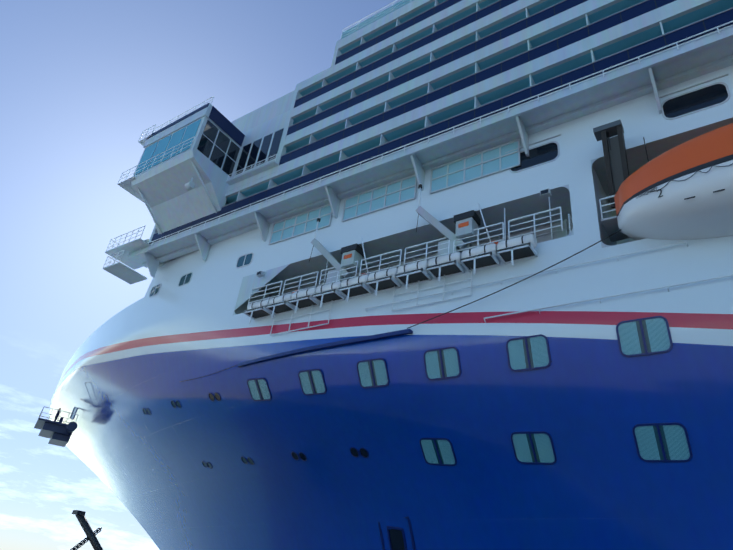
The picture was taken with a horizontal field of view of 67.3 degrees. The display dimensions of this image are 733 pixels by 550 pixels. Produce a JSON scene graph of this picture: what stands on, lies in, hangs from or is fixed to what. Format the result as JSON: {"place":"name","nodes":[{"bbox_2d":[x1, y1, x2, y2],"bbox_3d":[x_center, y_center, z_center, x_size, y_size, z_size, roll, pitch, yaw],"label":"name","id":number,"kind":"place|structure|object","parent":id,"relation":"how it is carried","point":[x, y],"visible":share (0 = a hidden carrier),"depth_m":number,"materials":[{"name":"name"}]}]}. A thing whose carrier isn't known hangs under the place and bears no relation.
{"place":"outdoors","nodes":[
{"label":"outdoors","id":0,"kind":"place"},
{"bbox_2d":[0,0,399,549],"label":"sky","id":1,"kind":"structure","parent":0,"point":[81,81],"materials":[{"name":"blue"}]},
{"bbox_2d":[49,65,732,549],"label":"hull","id":2,"kind":"object","parent":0,"point":[589,397],"visible":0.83,"depth_m":24.16,"materials":[{"name":"paint"}]},
{"bbox_2d":[34,382,99,446],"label":"bow platform","id":3,"kind":"structure","parent":2,"relation":"attached to","point":[59,433],"depth_m":48.67,"materials":[{"name":"black metal"}]},
{"bbox_2d":[268,139,520,244],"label":"windows","id":4,"kind":"structure","parent":2,"relation":"attached to","point":[494,160],"depth_m":28.98,"materials":[{"name":"teal glass"}]},
{"bbox_2d":[233,183,573,335],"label":"deck","id":5,"kind":"structure","parent":2,"relation":"attached to","point":[515,230],"depth_m":26.39,"materials":[{"name":"white paint"}]},
{"bbox_2d":[128,0,732,277],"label":"superstructure","id":6,"kind":"object","parent":2,"relation":"on","point":[401,89],"visible":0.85,"depth_m":29.09,"materials":[{"name":"white paint"}]},
{"bbox_2d":[103,225,149,283],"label":"platform stairs","id":7,"kind":"structure","parent":6,"relation":"on","point":[123,272],"depth_m":40.17,"materials":[{"name":"white metal"}]},
{"bbox_2d":[117,96,293,233],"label":"bridge wing","id":8,"kind":"structure","parent":6,"relation":"attached to","point":[198,163],"depth_m":37.07,"materials":[{"name":"white metal"}]},
{"bbox_2d":[142,74,730,549],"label":"portholes","id":9,"kind":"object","parent":2,"relation":"in","point":[656,442],"depth_m":21.65,"materials":[{"name":"teal glass"}]},
{"bbox_2d":[180,229,732,381],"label":"hull rails and lines","id":10,"kind":"object","parent":2,"relation":"attached to","point":[341,343],"visible":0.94,"depth_m":23.52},
{"bbox_2d":[591,117,732,247],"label":"lifeboat bay","id":11,"kind":"object","parent":2,"relation":"attached to","point":[616,165],"visible":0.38,"depth_m":22.21,"materials":[{"name":"grey metal"}]},
{"bbox_2d":[614,123,732,239],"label":"lifeboat","id":12,"kind":"object","parent":11,"relation":"in","point":[683,191],"visible":1,"depth_m":18.46,"materials":[{"name":"white paint"}]},
{"bbox_3d":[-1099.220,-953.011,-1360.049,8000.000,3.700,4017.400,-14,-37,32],"label":"quay ground","id":13,"kind":"structure","parent":0,"visible":0},
{"bbox_2d":[70,510,102,549],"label":"quay post with chain","id":14,"kind":"object","parent":13,"relation":"on","point":[88,530],"visible":1,"depth_m":7.42,"materials":[{"name":"black metal"}]}
]}

